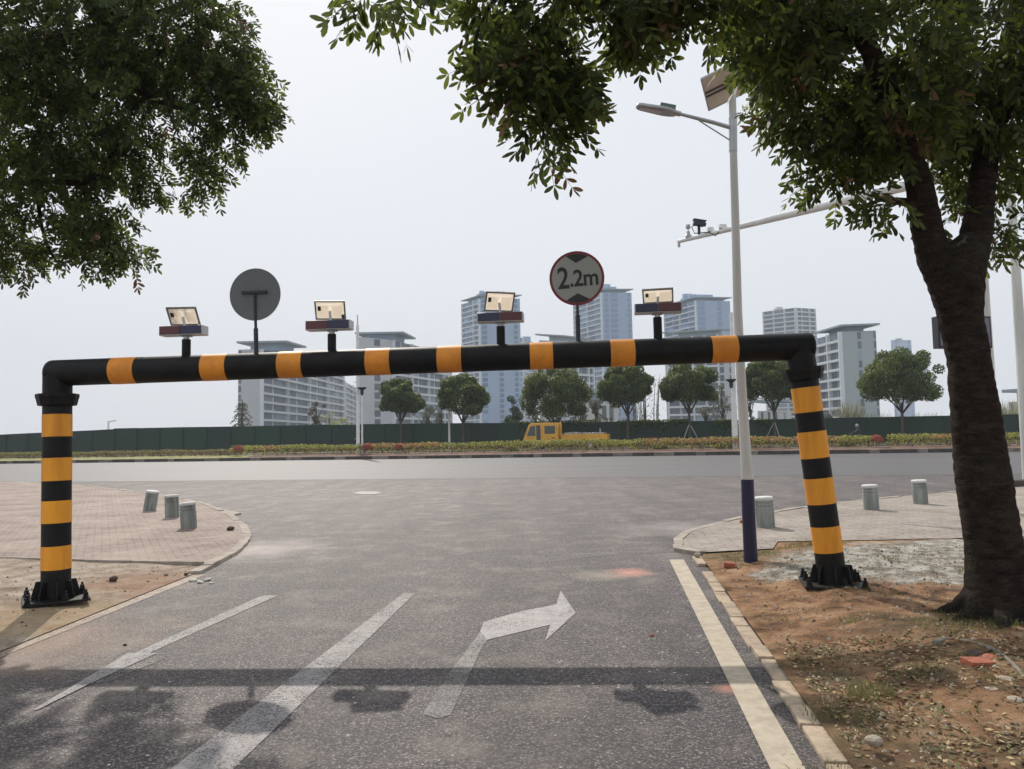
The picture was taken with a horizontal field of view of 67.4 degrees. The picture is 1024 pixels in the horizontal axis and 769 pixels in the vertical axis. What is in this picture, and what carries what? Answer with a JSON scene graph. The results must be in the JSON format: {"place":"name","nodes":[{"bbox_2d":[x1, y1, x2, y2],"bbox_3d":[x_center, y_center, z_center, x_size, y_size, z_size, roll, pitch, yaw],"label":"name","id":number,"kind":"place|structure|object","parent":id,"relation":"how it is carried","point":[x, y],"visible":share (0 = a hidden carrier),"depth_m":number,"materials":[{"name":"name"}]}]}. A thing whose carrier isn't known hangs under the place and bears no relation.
{"place":"outdoors","nodes":[
{"label":"outdoors","id":0,"kind":"place"},
{"bbox_2d":[0,558,197,650],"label":"verge","id":1,"kind":"structure","parent":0,"point":[135,580],"depth_m":8.12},
{"bbox_2d":[0,0,294,299],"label":"side tree","id":2,"kind":"object","parent":1,"relation":"on","point":[107,51],"visible":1,"depth_m":8.88,"materials":[{"name":"green plant"}]},
{"bbox_2d":[22,333,870,607],"bbox_3d":[-0.753,0.801,7.505,8.228,2.455,0.776,-1,-4,1],"label":"height barrier","id":3,"kind":"object","parent":1,"relation":"on","point":[57,398],"visible":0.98,"depth_m":7.43,"materials":[{"name":"metal"}]},
{"bbox_2d":[159,307,208,355],"bbox_3d":[-3.271,-0.521,7.684,0.455,0.501,0.190,-2,-4,7],"label":"warning light","id":4,"kind":"object","parent":3,"relation":"attached to","point":[185,323],"visible":0.98,"depth_m":7.64,"materials":[{"name":"black paint"}]},
{"bbox_2d":[230,268,280,352],"bbox_3d":[-2.559,-0.725,7.647,0.525,0.873,0.054,-1,-4,6],"label":"height sign","id":5,"kind":"object","parent":3,"relation":"on","point":[255,294],"visible":0.98,"depth_m":7.66,"materials":[{"name":"grey metal"}]},
{"bbox_2d":[305,300,353,349],"bbox_3d":[-1.805,-0.576,7.641,0.455,0.510,0.198,-2,-4,7],"label":"warning light","id":6,"kind":"object","parent":3,"relation":"attached to","point":[330,317],"visible":1,"depth_m":7.60,"materials":[{"name":"black paint"}]},
{"bbox_2d":[477,291,523,343],"bbox_3d":[-0.109,-0.645,7.590,0.455,0.533,0.232,-2,-4,7],"label":"warning light","id":7,"kind":"object","parent":3,"relation":"attached to","point":[499,305],"visible":0.99,"depth_m":7.53,"materials":[{"name":"black paint"}]},
{"bbox_2d":[549,251,603,340],"bbox_3d":[0.643,-0.857,7.557,0.540,0.918,0.055,-2,-4,9],"label":"height sign","id":8,"kind":"object","parent":3,"relation":"on","point":[576,278],"visible":1,"depth_m":7.55,"materials":[{"name":"grey metal"}]},
{"bbox_2d":[634,287,681,338],"bbox_3d":[1.431,-0.682,7.540,0.455,0.500,0.208,-2,-4,7],"label":"warning light","id":9,"kind":"object","parent":3,"relation":"on","point":[657,303],"visible":0.99,"depth_m":7.47,"materials":[{"name":"black paint"}]},
{"bbox_2d":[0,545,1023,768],"bbox_3d":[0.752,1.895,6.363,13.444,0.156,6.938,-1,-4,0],"label":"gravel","id":10,"kind":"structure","parent":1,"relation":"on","point":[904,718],"depth_m":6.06,"materials":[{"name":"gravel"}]},
{"bbox_2d":[0,481,245,562],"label":"pavement","id":11,"kind":"structure","parent":0,"point":[111,524],"depth_m":13.89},
{"bbox_2d":[143,490,158,510],"bbox_3d":[-8.239,2.663,17.537,0.278,0.487,0.278,9,-4,-13],"label":"bollard","id":12,"kind":"object","parent":11,"relation":"on","point":[151,501],"visible":0.98,"depth_m":17.43,"materials":[{"name":"concrete"}]},
{"bbox_2d":[164,494,178,517],"bbox_3d":[-7.018,2.519,15.853,0.281,0.492,0.281,-4,-5,-5],"label":"bollard","id":13,"kind":"object","parent":11,"relation":"on","point":[171,503],"visible":0.97,"depth_m":15.74,"materials":[{"name":"concrete"}]},
{"bbox_2d":[179,501,196,528],"bbox_3d":[-5.799,2.351,13.758,0.281,0.492,0.281,-4,-5,-31],"label":"bollard","id":14,"kind":"object","parent":11,"relation":"on","point":[188,516],"visible":0.96,"depth_m":13.65,"materials":[{"name":"concrete"}]},
{"bbox_2d":[0,444,1020,460],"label":"median soil","id":15,"kind":"structure","parent":0,"point":[534,452],"depth_m":62.30,"materials":[{"name":"brown soil"}]},
{"bbox_2d":[0,449,241,458],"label":"hedge","id":16,"kind":"object","parent":15,"relation":"on","point":[149,452],"visible":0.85,"depth_m":71.98,"materials":[{"name":"green"}]},
{"bbox_2d":[354,315,360,453],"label":"utility pole","id":17,"kind":"object","parent":15,"relation":"on","point":[357,410],"visible":0.72,"depth_m":67.07,"materials":[{"name":"metal"}]},
{"bbox_2d":[357,387,366,453],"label":"garden lamp","id":18,"kind":"object","parent":15,"relation":"on","point":[361,389],"visible":0.94,"depth_m":66.50,"materials":[{"name":"grey metal"}]},
{"bbox_2d":[229,435,880,455],"bbox_3d":[0.982,5.040,62.901,53.868,1.167,1.960,-2,-4,14],"label":"hedge","id":19,"kind":"object","parent":15,"relation":"on","point":[753,440],"visible":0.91,"depth_m":62.05,"materials":[{"name":"green"}]},
{"bbox_2d":[725,379,735,448],"bbox_3d":[16.973,2.305,59.182,0.840,5.498,0.819,-1,-4,0],"label":"garden lamp","id":20,"kind":"object","parent":15,"relation":"on","point":[730,381],"visible":0.94,"depth_m":59.14,"materials":[{"name":"grey metal"}]},
{"bbox_2d":[729,312,738,447],"bbox_3d":[17.325,-0.286,60.077,0.606,10.777,0.337,1,-4,-25],"label":"utility pole","id":21,"kind":"object","parent":15,"relation":"on","point":[732,368],"visible":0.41,"depth_m":59.89,"materials":[{"name":"metal"}]},
{"bbox_2d":[886,432,1019,446],"bbox_3d":[36.238,3.806,54.267,17.886,1.131,1.925,-2,-4,14],"label":"hedge","id":22,"kind":"object","parent":15,"relation":"on","point":[936,436],"visible":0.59,"depth_m":55.36,"materials":[{"name":"green"}]},
{"bbox_2d":[0,452,1021,481],"bbox_3d":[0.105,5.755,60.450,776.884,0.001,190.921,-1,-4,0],"label":"road","id":23,"kind":"structure","parent":0,"point":[940,463],"depth_m":40.18,"materials":[{"name":"asphalt"}]},
{"bbox_2d":[0,474,1023,768],"bbox_3d":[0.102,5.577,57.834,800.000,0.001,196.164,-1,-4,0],"label":"road","id":24,"kind":"structure","parent":0,"point":[328,564],"depth_m":5.89,"materials":[{"name":"asphalt"}]},
{"bbox_2d":[34,653,155,709],"bbox_3d":[-2.744,1.952,5.115,0.226,0.001,1.199,-1,-4,0],"label":"road marking","id":25,"kind":"object","parent":24,"relation":"on","point":[112,667],"visible":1,"depth_m":5.27,"materials":[{"name":"white paint"}]},
{"bbox_2d":[0,556,203,565],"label":"kerb","id":26,"kind":"structure","parent":24,"relation":"on","point":[198,563],"depth_m":9.76,"materials":[{"name":"concrete"}]},
{"bbox_2d":[0,574,205,656],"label":"curb","id":27,"kind":"structure","parent":24,"relation":"on","point":[96,615],"depth_m":7.01,"materials":[{"name":"white paint"}]},
{"bbox_2d":[1,481,251,574],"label":"kerb","id":28,"kind":"structure","parent":24,"relation":"on","point":[237,548],"depth_m":11.26,"materials":[{"name":"concrete"}]},
{"bbox_2d":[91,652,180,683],"bbox_3d":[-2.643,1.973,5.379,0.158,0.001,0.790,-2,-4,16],"label":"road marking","id":29,"kind":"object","parent":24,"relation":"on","point":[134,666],"visible":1,"depth_m":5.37,"materials":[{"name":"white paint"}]},
{"bbox_2d":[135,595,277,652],"bbox_3d":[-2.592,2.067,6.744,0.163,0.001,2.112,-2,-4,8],"label":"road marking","id":30,"kind":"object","parent":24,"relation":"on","point":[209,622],"visible":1,"depth_m":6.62,"materials":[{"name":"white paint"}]},
{"bbox_2d":[171,593,414,768],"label":"road marking","id":31,"kind":"object","parent":24,"relation":"on","point":[229,747],"visible":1,"depth_m":4.47,"materials":[{"name":"white paint"}]},
{"bbox_2d":[47,560,708,768],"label":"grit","id":32,"kind":"object","parent":24,"relation":"on","point":[561,670],"visible":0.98,"depth_m":5.04,"materials":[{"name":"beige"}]},
{"bbox_2d":[423,672,469,717],"bbox_3d":[-0.393,1.884,4.693,0.160,0.001,0.844,-1,-4,5],"label":"road marking","id":33,"kind":"object","parent":24,"relation":"on","point":[437,710],"visible":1,"depth_m":4.59,"materials":[{"name":"white paint"}]},
{"bbox_2d":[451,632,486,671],"bbox_3d":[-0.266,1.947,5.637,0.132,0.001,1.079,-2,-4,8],"label":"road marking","id":34,"kind":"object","parent":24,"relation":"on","point":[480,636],"visible":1,"depth_m":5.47,"materials":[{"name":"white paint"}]},
{"bbox_2d":[480,591,574,639],"bbox_3d":[0.221,2.020,6.814,0.672,0.001,1.965,-2,-4,18],"label":"road marking","id":35,"kind":"object","parent":24,"relation":"on","point":[552,617],"visible":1,"depth_m":6.51,"materials":[{"name":"white paint"}]},
{"bbox_2d":[669,559,804,768],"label":"road marking","id":36,"kind":"object","parent":24,"relation":"on","point":[776,746],"visible":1,"depth_m":4.75,"materials":[{"name":"white paint"}]},
{"bbox_2d":[692,556,852,768],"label":"kerb","id":37,"kind":"structure","parent":24,"relation":"on","point":[822,742],"depth_m":4.66,"materials":[{"name":"concrete"}]},
{"bbox_2d":[673,487,1023,555],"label":"kerb","id":38,"kind":"structure","parent":24,"relation":"on","point":[678,544],"depth_m":11.78,"materials":[{"name":"concrete"}]},
{"bbox_2d":[1007,187,1023,478],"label":"traffic pole","id":39,"kind":"object","parent":24,"relation":"on","point":[1017,300],"visible":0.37,"depth_m":21.05,"materials":[{"name":"metal"}]},
{"bbox_2d":[0,0,1023,434],"label":"sky","id":40,"kind":"structure","parent":0,"point":[382,203],"materials":[{"name":"white"}]},
{"bbox_2d":[6,440,1018,456],"bbox_3d":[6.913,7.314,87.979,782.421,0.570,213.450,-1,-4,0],"label":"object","id":41,"kind":"structure","parent":0,"point":[562,447],"depth_m":76.56,"materials":[{"name":"grey concrete"}]},
{"bbox_2d":[0,429,113,455],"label":"hoarding","id":42,"kind":"object","parent":41,"relation":"on","point":[92,440],"visible":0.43,"depth_m":93.13,"materials":[{"name":"green"}]},
{"bbox_2d":[113,425,355,453],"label":"hoarding","id":43,"kind":"object","parent":41,"relation":"on","point":[181,438],"visible":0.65,"depth_m":88.09,"materials":[{"name":"green"}]},
{"bbox_2d":[230,399,252,426],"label":"conifer","id":44,"kind":"object","parent":41,"relation":"on","point":[241,419],"visible":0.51,"depth_m":95.59,"materials":[{"name":"green plant"}]},
{"bbox_2d":[307,402,326,424],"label":"background tree","id":45,"kind":"object","parent":41,"relation":"on","point":[315,417],"visible":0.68,"depth_m":92.02,"materials":[{"name":"green plant"}]},
{"bbox_2d":[321,412,340,424],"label":"background tree","id":46,"kind":"object","parent":41,"relation":"on","point":[331,423],"visible":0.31,"depth_m":93.88,"materials":[{"name":"green plant"}]},
{"bbox_2d":[379,378,425,449],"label":"round tree","id":47,"kind":"object","parent":41,"relation":"on","point":[398,395],"visible":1,"depth_m":80.57,"materials":[{"name":"green plant"}]},
{"bbox_2d":[412,405,434,423],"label":"background tree","id":48,"kind":"object","parent":41,"relation":"on","point":[426,416],"visible":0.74,"depth_m":87.60,"materials":[{"name":"green plant"}]},
{"bbox_2d":[432,408,443,422],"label":"background tree","id":49,"kind":"object","parent":41,"relation":"on","point":[439,416],"visible":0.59,"depth_m":89.28,"materials":[{"name":"green plant"}]},
{"bbox_2d":[448,373,450,448],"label":"street pole","id":50,"kind":"object","parent":41,"relation":"on","point":[449,436],"visible":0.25,"depth_m":81.72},
{"bbox_2d":[437,372,490,446],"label":"round tree","id":51,"kind":"object","parent":41,"relation":"on","point":[475,397],"visible":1,"depth_m":79.11,"materials":[{"name":"green plant"}]},
{"bbox_2d":[503,395,523,422],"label":"background tree","id":52,"kind":"object","parent":41,"relation":"on","point":[517,415],"visible":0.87,"depth_m":85.13,"materials":[{"name":"green plant"}]},
{"bbox_2d":[360,421,688,449],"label":"hoarding","id":53,"kind":"object","parent":41,"relation":"on","point":[425,433],"visible":0.55,"depth_m":80.86,"materials":[{"name":"green"}]},
{"bbox_2d":[517,419,599,430],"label":"creeper","id":54,"kind":"object","parent":53,"relation":"attached to","point":[575,421],"visible":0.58,"depth_m":78.62,"materials":[{"name":"green plant"}]},
{"bbox_2d":[618,418,687,436],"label":"creeper","id":55,"kind":"object","parent":53,"relation":"attached to","point":[653,421],"visible":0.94,"depth_m":76.60,"materials":[{"name":"green plant"}]},
{"bbox_2d":[519,368,593,445],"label":"round tree","id":56,"kind":"object","parent":41,"relation":"on","point":[573,392],"visible":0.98,"depth_m":76.09,"materials":[{"name":"green plant"}]},
{"bbox_2d":[588,399,604,419],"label":"background tree","id":57,"kind":"object","parent":41,"relation":"on","point":[594,407],"visible":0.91,"depth_m":85.72,"materials":[{"name":"green plant"}]},
{"bbox_2d":[596,366,654,445],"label":"round tree","id":58,"kind":"object","parent":41,"relation":"on","point":[614,383],"visible":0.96,"depth_m":74.99,"materials":[{"name":"green plant"}]},
{"bbox_2d":[657,364,719,444],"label":"round tree","id":59,"kind":"object","parent":41,"relation":"on","point":[686,384],"visible":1,"depth_m":73.47,"materials":[{"name":"green plant"}]},
{"bbox_2d":[697,406,717,420],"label":"background tree","id":60,"kind":"object","parent":41,"relation":"on","point":[704,412],"visible":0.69,"depth_m":83.19,"materials":[{"name":"green plant"}]},
{"bbox_2d":[708,384,730,420],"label":"background tree","id":61,"kind":"object","parent":41,"relation":"on","point":[721,406],"visible":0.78,"depth_m":83.98,"materials":[{"name":"green plant"}]},
{"bbox_2d":[745,361,791,443],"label":"round tree","id":62,"kind":"object","parent":41,"relation":"on","point":[764,379],"visible":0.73,"depth_m":71.67,"materials":[{"name":"green plant"}]},
{"bbox_2d":[691,414,1019,444],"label":"hoarding","id":63,"kind":"object","parent":41,"relation":"on","point":[883,427],"visible":0.52,"depth_m":72.06,"materials":[{"name":"green"}]},
{"bbox_2d":[713,419,731,436],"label":"creeper","id":64,"kind":"object","parent":63,"relation":"attached to","point":[716,424],"visible":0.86,"depth_m":75.01,"materials":[{"name":"green plant"}]},
{"bbox_2d":[756,418,773,435],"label":"creeper","id":65,"kind":"object","parent":63,"relation":"attached to","point":[767,421],"visible":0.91,"depth_m":74.03,"materials":[{"name":"green plant"}]},
{"bbox_2d":[855,346,945,441],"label":"round tree","id":66,"kind":"object","parent":41,"relation":"on","point":[904,368],"visible":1,"depth_m":68.66,"materials":[{"name":"green plant"}]},
{"bbox_2d":[30,442,1011,456],"bbox_3d":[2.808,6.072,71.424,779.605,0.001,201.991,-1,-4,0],"label":"road","id":67,"kind":"structure","parent":0,"point":[530,449],"depth_m":75.45,"materials":[{"name":"asphalt"}]},
{"bbox_2d":[521,421,609,448],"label":"crew cab truck","id":68,"kind":"object","parent":67,"relation":"on","point":[543,431],"visible":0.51,"depth_m":67.56,"materials":[{"name":"yellow metal"}]},
{"bbox_2d":[614,374,668,421],"bbox_3d":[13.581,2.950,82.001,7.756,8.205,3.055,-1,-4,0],"label":"apartment building","id":69,"kind":"structure","parent":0,"point":[643,416],"depth_m":81.70,"materials":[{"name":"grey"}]},
{"bbox_2d":[747,398,759,419],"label":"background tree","id":70,"kind":"object","parent":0,"point":[750,412],"visible":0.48,"depth_m":82.09,"materials":[{"name":"plant"}]},
{"bbox_2d":[826,400,865,417],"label":"pampas grass","id":71,"kind":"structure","parent":0,"point":[847,415],"depth_m":75.05,"materials":[{"name":"plant"}]},
{"bbox_2d":[683,488,1023,551],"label":"pavement","id":72,"kind":"structure","parent":0,"point":[905,517],"depth_m":12.38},
{"bbox_2d":[755,496,774,527],"bbox_3d":[4.072,2.062,12.381,0.296,0.517,0.296,-2,-4,-23],"label":"bollard","id":73,"kind":"object","parent":72,"relation":"on","point":[764,512],"visible":0.91,"depth_m":12.26,"materials":[{"name":"concrete"}]},
{"bbox_2d":[677,165,995,380],"bbox_3d":[6.161,-0.889,16.194,1.275,6.896,6.806,3,-5,-42],"label":"camera gantry","id":74,"kind":"object","parent":72,"relation":"on","point":[827,205],"visible":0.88,"depth_m":16.40,"materials":[{"name":"grey metal"}]},
{"bbox_2d":[861,484,879,509],"bbox_3d":[6.923,2.185,14.834,0.290,0.507,0.290,-1,-5,-31],"label":"bollard","id":75,"kind":"object","parent":72,"relation":"on","point":[870,496],"visible":0.96,"depth_m":14.72,"materials":[{"name":"concrete"}]},
{"bbox_2d":[911,479,928,503],"bbox_3d":[8.423,2.225,15.871,0.296,0.517,0.296,-3,-4,0],"label":"bollard","id":76,"kind":"object","parent":72,"relation":"on","point":[919,491],"visible":0.97,"depth_m":15.76,"materials":[{"name":"concrete"}]},
{"bbox_2d":[1014,479,1023,486],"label":"stone block","id":77,"kind":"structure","parent":72,"relation":"on","point":[1018,482],"depth_m":20.45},
{"bbox_2d":[702,538,1023,768],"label":"verge","id":78,"kind":"structure","parent":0,"point":[762,627],"depth_m":5.33,"materials":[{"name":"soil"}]},
{"bbox_2d":[309,0,1023,628],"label":"street tree","id":79,"kind":"object","parent":78,"relation":"on","point":[935,98],"visible":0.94,"depth_m":5.62,"materials":[{"name":"green plant"}]},
{"bbox_2d":[636,65,760,562],"bbox_3d":[2.412,-0.926,9.223,1.700,6.083,0.579,-1,-4,0],"label":"solar street lamp","id":80,"kind":"object","parent":78,"relation":"on","point":[716,94],"visible":0.88,"depth_m":9.21,"materials":[{"name":"grey"}]},
{"bbox_2d":[723,561,734,567],"bbox_3d":[2.456,2.040,8.690,0.127,0.057,0.070,5,2,9],"label":"brick","id":81,"kind":"object","parent":78,"relation":"on","point":[726,564],"visible":1,"depth_m":8.66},
{"bbox_2d":[864,735,882,746],"bbox_3d":[1.706,1.683,3.629,0.071,0.055,0.089,9,-19,-23],"label":"stone","id":82,"kind":"object","parent":78,"relation":"on","point":[874,740],"visible":1,"depth_m":3.60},
{"bbox_2d":[775,606,1023,768],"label":"leaf litter","id":83,"kind":"object","parent":78,"relation":"on","point":[936,710],"visible":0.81,"depth_m":4.27,"materials":[{"name":"plant"}]},
{"bbox_2d":[966,649,982,656],"bbox_3d":[2.942,1.729,4.897,0.124,0.085,0.117,1,-5,-30],"label":"stone","id":84,"kind":"object","parent":78,"relation":"on","point":[974,652],"visible":0.44,"depth_m":4.86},
{"bbox_2d":[932,636,1023,676],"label":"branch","id":85,"kind":"object","parent":78,"relation":"on","point":[937,641],"visible":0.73,"depth_m":5.04,"materials":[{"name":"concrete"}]},
{"bbox_2d":[960,657,996,666],"bbox_3d":[2.821,1.703,4.650,0.176,0.079,0.097,4,1,-11],"label":"brick","id":86,"kind":"object","parent":78,"relation":"on","point":[973,661],"visible":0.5,"depth_m":4.63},
{"bbox_2d":[1007,696,1023,702],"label":"stone","id":87,"kind":"object","parent":78,"relation":"on","point":[1018,700],"visible":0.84,"depth_m":4.05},
{"bbox_2d":[1001,399,1018,413],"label":"pampas grass","id":88,"kind":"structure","parent":0,"point":[1004,409],"depth_m":71.53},
{"label":"ground","id":89,"kind":"structure","parent":0,"visible":0},
{"bbox_2d":[236,340,344,425],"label":"apartment slab","id":90,"kind":"structure","parent":89,"relation":"on","point":[279,401],"depth_m":270.76,"materials":[{"name":"white"}]},
{"bbox_2d":[345,381,355,424],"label":"apartment block","id":91,"kind":"structure","parent":89,"relation":"on","point":[350,402],"depth_m":403.50,"materials":[{"name":"white"}]},
{"bbox_2d":[355,331,452,423],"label":"apartment slab","id":92,"kind":"structure","parent":89,"relation":"on","point":[426,386],"depth_m":251.53,"materials":[{"name":"white"}]},
{"bbox_2d":[461,291,521,422],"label":"residential tower","id":93,"kind":"structure","parent":89,"relation":"on","point":[500,386],"depth_m":433.25,"materials":[{"name":"white"}]},
{"bbox_2d":[481,299,518,422],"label":"windows","id":94,"kind":"structure","parent":93,"relation":"in","point":[482,300],"depth_m":432.80,"materials":[{"name":"glass"}]},
{"bbox_2d":[0,448,1020,463],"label":"kerb","id":95,"kind":"structure","parent":89,"relation":"on","point":[937,450],"depth_m":60.41,"materials":[{"name":"concrete"}]},
{"bbox_2d":[6,442,1019,457],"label":"kerb","id":96,"kind":"structure","parent":89,"relation":"on","point":[534,450],"depth_m":65.56,"materials":[{"name":"concrete"}]},
{"bbox_2d":[521,336,536,422],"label":"apartment block","id":97,"kind":"structure","parent":89,"relation":"on","point":[525,339],"depth_m":525.51,"materials":[{"name":"white"}]},
{"bbox_2d":[535,334,594,421],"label":"apartment slab","id":98,"kind":"structure","parent":89,"relation":"on","point":[587,375],"depth_m":264.46,"materials":[{"name":"white"}]},
{"bbox_2d":[577,389,618,421],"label":"house","id":99,"kind":"structure","parent":89,"relation":"on","point":[607,410],"depth_m":160.85,"materials":[{"name":"white"}]},
{"bbox_2d":[573,284,634,420],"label":"residential tower","id":100,"kind":"structure","parent":89,"relation":"on","point":[605,313],"depth_m":445.09,"materials":[{"name":"white"}]},
{"bbox_2d":[595,293,632,420],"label":"windows","id":101,"kind":"structure","parent":100,"relation":"in","point":[605,294],"depth_m":444.58,"materials":[{"name":"glass"}]},
{"bbox_2d":[662,329,731,420],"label":"apartment slab","id":102,"kind":"structure","parent":89,"relation":"on","point":[676,409],"depth_m":272.00,"materials":[{"name":"white"}]},
{"bbox_2d":[664,294,731,419],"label":"residential tower","id":103,"kind":"structure","parent":89,"relation":"on","point":[702,312],"depth_m":437.00,"materials":[{"name":"white"}]},
{"bbox_2d":[689,301,722,334],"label":"windows","id":104,"kind":"structure","parent":103,"relation":"in","point":[699,302],"depth_m":435.77,"materials":[{"name":"glass"}]},
{"bbox_2d":[751,399,792,419],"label":"house","id":105,"kind":"structure","parent":89,"relation":"on","point":[779,414],"depth_m":150.73,"materials":[{"name":"white"}]},
{"bbox_2d":[762,307,816,418],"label":"residential tower","id":106,"kind":"structure","parent":89,"relation":"on","point":[778,320],"depth_m":528.35,"materials":[{"name":"white"}]},
{"bbox_2d":[797,308,814,336],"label":"windows","id":107,"kind":"structure","parent":106,"relation":"in","point":[798,309],"depth_m":527.31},
{"bbox_2d":[814,323,879,417],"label":"apartment slab","id":108,"kind":"structure","parent":89,"relation":"on","point":[845,354],"depth_m":221.89,"materials":[{"name":"white"}]},
{"bbox_2d":[891,338,914,416],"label":"distant tower","id":109,"kind":"structure","parent":89,"relation":"on","point":[895,343],"depth_m":903.31,"materials":[{"name":"concrete"}]},
{"bbox_2d":[1002,389,1018,413],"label":"house","id":110,"kind":"structure","parent":89,"relation":"on","point":[1015,404],"depth_m":171.63,"materials":[{"name":"white"}]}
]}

